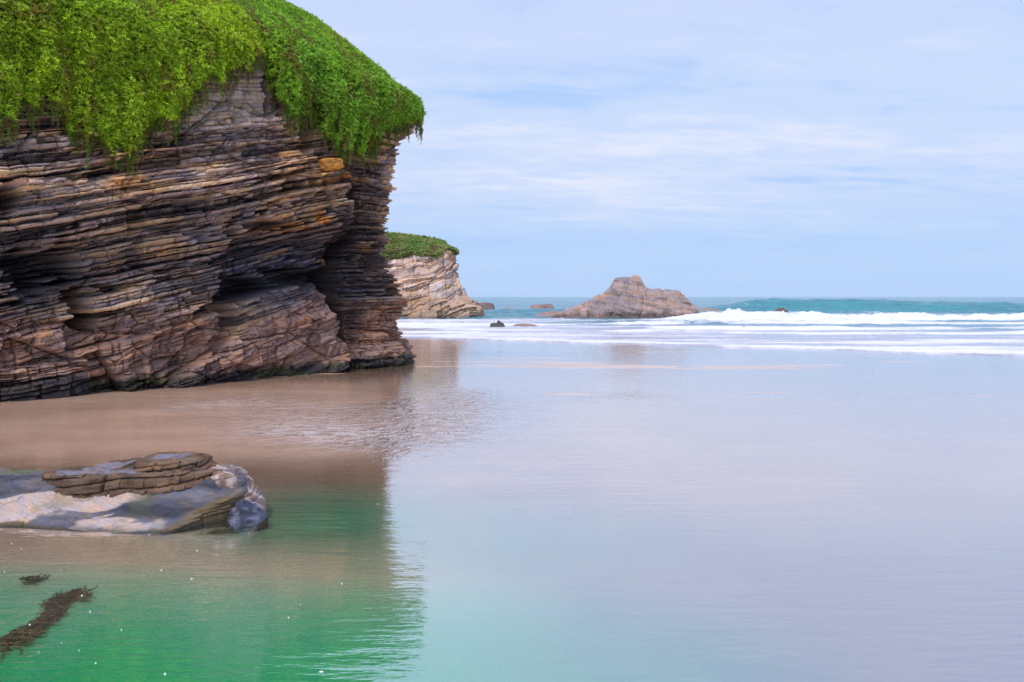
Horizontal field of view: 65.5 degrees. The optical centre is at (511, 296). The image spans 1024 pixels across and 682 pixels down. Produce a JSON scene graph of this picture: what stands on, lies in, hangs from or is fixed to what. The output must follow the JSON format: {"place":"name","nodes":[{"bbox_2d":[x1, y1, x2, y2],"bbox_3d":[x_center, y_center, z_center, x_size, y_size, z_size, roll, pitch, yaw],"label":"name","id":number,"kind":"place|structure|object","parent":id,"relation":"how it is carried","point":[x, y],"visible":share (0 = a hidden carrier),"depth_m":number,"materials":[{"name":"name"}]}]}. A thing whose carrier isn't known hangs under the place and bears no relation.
{"place":"outdoors","nodes":[
{"label":"outdoors","id":0,"kind":"place"},
{"bbox_2d":[384,249,484,318],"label":"headland","id":1,"kind":"structure","parent":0,"point":[430,287],"depth_m":112.49,"materials":[{"name":"brown stone"}]},
{"bbox_2d":[380,230,459,260],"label":"cliff top grass","id":2,"kind":"structure","parent":1,"relation":"on","point":[400,245],"depth_m":114.67,"materials":[{"name":"green plant"}]},
{"bbox_2d":[0,338,1023,681],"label":"water","id":3,"kind":"structure","parent":0,"point":[862,504],"depth_m":10.13,"materials":[{"name":"liquid"}]},
{"bbox_2d":[0,344,1023,681],"bbox_3d":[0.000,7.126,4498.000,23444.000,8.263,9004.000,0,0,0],"label":"sand","id":4,"kind":"structure","parent":0,"point":[124,424],"depth_m":15.35,"materials":[{"name":"beige sand"}]},
{"bbox_2d":[0,468,49,474],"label":"rock slab","id":5,"kind":"object","parent":4,"relation":"on","point":[10,471],"visible":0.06,"depth_m":12.66,"materials":[{"name":"grey stone"}]},
{"bbox_2d":[0,357,95,401],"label":"boulder","id":6,"kind":"object","parent":4,"relation":"on","point":[66,377],"visible":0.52,"depth_m":23.43,"materials":[{"name":"brown stone"}]},
{"bbox_2d":[0,471,249,533],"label":"rock slab","id":7,"kind":"object","parent":4,"relation":"on","point":[30,500],"visible":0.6,"depth_m":10.66,"materials":[{"name":"grey stone"}]},
{"bbox_2d":[41,457,218,498],"bbox_3d":[-5.435,2.638,11.574,2.652,0.483,1.417,0,0,0],"label":"layered rock","id":8,"kind":"object","parent":7,"relation":"on","point":[113,478],"visible":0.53,"depth_m":11.03,"materials":[{"name":"brown stone"}]},
{"bbox_2d":[133,451,213,472],"bbox_3d":[-4.904,2.455,11.596,1.194,0.290,0.980,0,0,0],"label":"layered rock","id":9,"kind":"object","parent":8,"relation":"on","point":[169,461],"visible":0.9,"depth_m":11.36,"materials":[{"name":"brown stone"}]},
{"bbox_2d":[0,59,416,391],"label":"sea cliff","id":10,"kind":"structure","parent":4,"relation":"on","point":[240,236],"depth_m":27.37,"materials":[{"name":"brown stone"}]},
{"bbox_2d":[0,0,426,176],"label":"hanging plants","id":11,"kind":"object","parent":10,"relation":"on","point":[122,74],"visible":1,"depth_m":26.31,"materials":[{"name":"green plant"}]},
{"bbox_2d":[318,158,343,170],"bbox_3d":[-7.206,-5.223,31.522,0.761,0.605,1.099,0,0,40],"label":"wedged stone","id":12,"kind":"object","parent":10,"relation":"attached to","point":[329,164],"visible":0.98,"depth_m":31.19,"materials":[{"name":"brown stone"}]},
{"bbox_2d":[208,463,265,509],"bbox_3d":[-3.978,2.712,11.358,0.835,0.576,1.119,0,0,-40],"label":"boulder","id":13,"kind":"object","parent":4,"relation":"on","point":[222,474],"visible":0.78,"depth_m":11.18,"materials":[{"name":"grey stone"}]},
{"bbox_2d":[227,499,267,522],"bbox_3d":[-3.651,3.057,10.857,0.744,0.587,0.796,0,0,0],"label":"boulder","id":14,"kind":"object","parent":4,"relation":"on","point":[244,510],"visible":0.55,"depth_m":10.72,"materials":[{"name":"grey stone"}]},
{"bbox_2d":[286,0,1023,296],"label":"sky","id":15,"kind":"structure","parent":0,"point":[567,148],"materials":[{"name":"blue"}]},
{"bbox_2d":[395,297,1023,355],"bbox_3d":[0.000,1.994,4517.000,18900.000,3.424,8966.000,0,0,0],"label":"sea","id":16,"kind":"structure","parent":0,"point":[971,325],"depth_m":81.46,"materials":[{"name":"liquid"}]},
{"bbox_2d":[480,302,494,309],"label":"rock","id":17,"kind":"object","parent":16,"relation":"in","point":[487,306],"visible":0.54,"depth_m":176.39,"materials":[{"name":"stone"}]},
{"bbox_2d":[490,320,504,326],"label":"rock","id":18,"kind":"object","parent":16,"relation":"in","point":[499,324],"visible":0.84,"depth_m":78.08,"materials":[{"name":"grey stone"}]},
{"bbox_2d":[513,323,536,325],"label":"rock","id":19,"kind":"object","parent":16,"relation":"in","point":[523,324],"visible":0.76,"depth_m":79.85,"materials":[{"name":"brown stone"}]},
{"bbox_2d":[530,304,553,308],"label":"rock","id":20,"kind":"object","parent":16,"relation":"in","point":[544,306],"visible":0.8,"depth_m":176.09,"materials":[{"name":"brown stone"}]},
{"bbox_2d":[534,311,560,316],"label":"rock","id":21,"kind":"object","parent":16,"relation":"in","point":[550,313],"visible":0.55,"depth_m":115.75,"materials":[{"name":"brown stone"}]},
{"bbox_2d":[551,275,698,318],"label":"sea stack","id":22,"kind":"object","parent":16,"relation":"in","point":[633,296],"visible":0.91,"depth_m":109.65,"materials":[{"name":"stone"}]},
{"bbox_2d":[698,308,719,310],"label":"rock","id":23,"kind":"object","parent":16,"relation":"in","point":[706,309],"visible":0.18,"depth_m":122.35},
{"bbox_2d":[774,308,788,312],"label":"rock","id":24,"kind":"object","parent":16,"relation":"in","point":[782,309],"visible":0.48,"depth_m":109.91,"materials":[{"name":"grey stone"}]}
]}

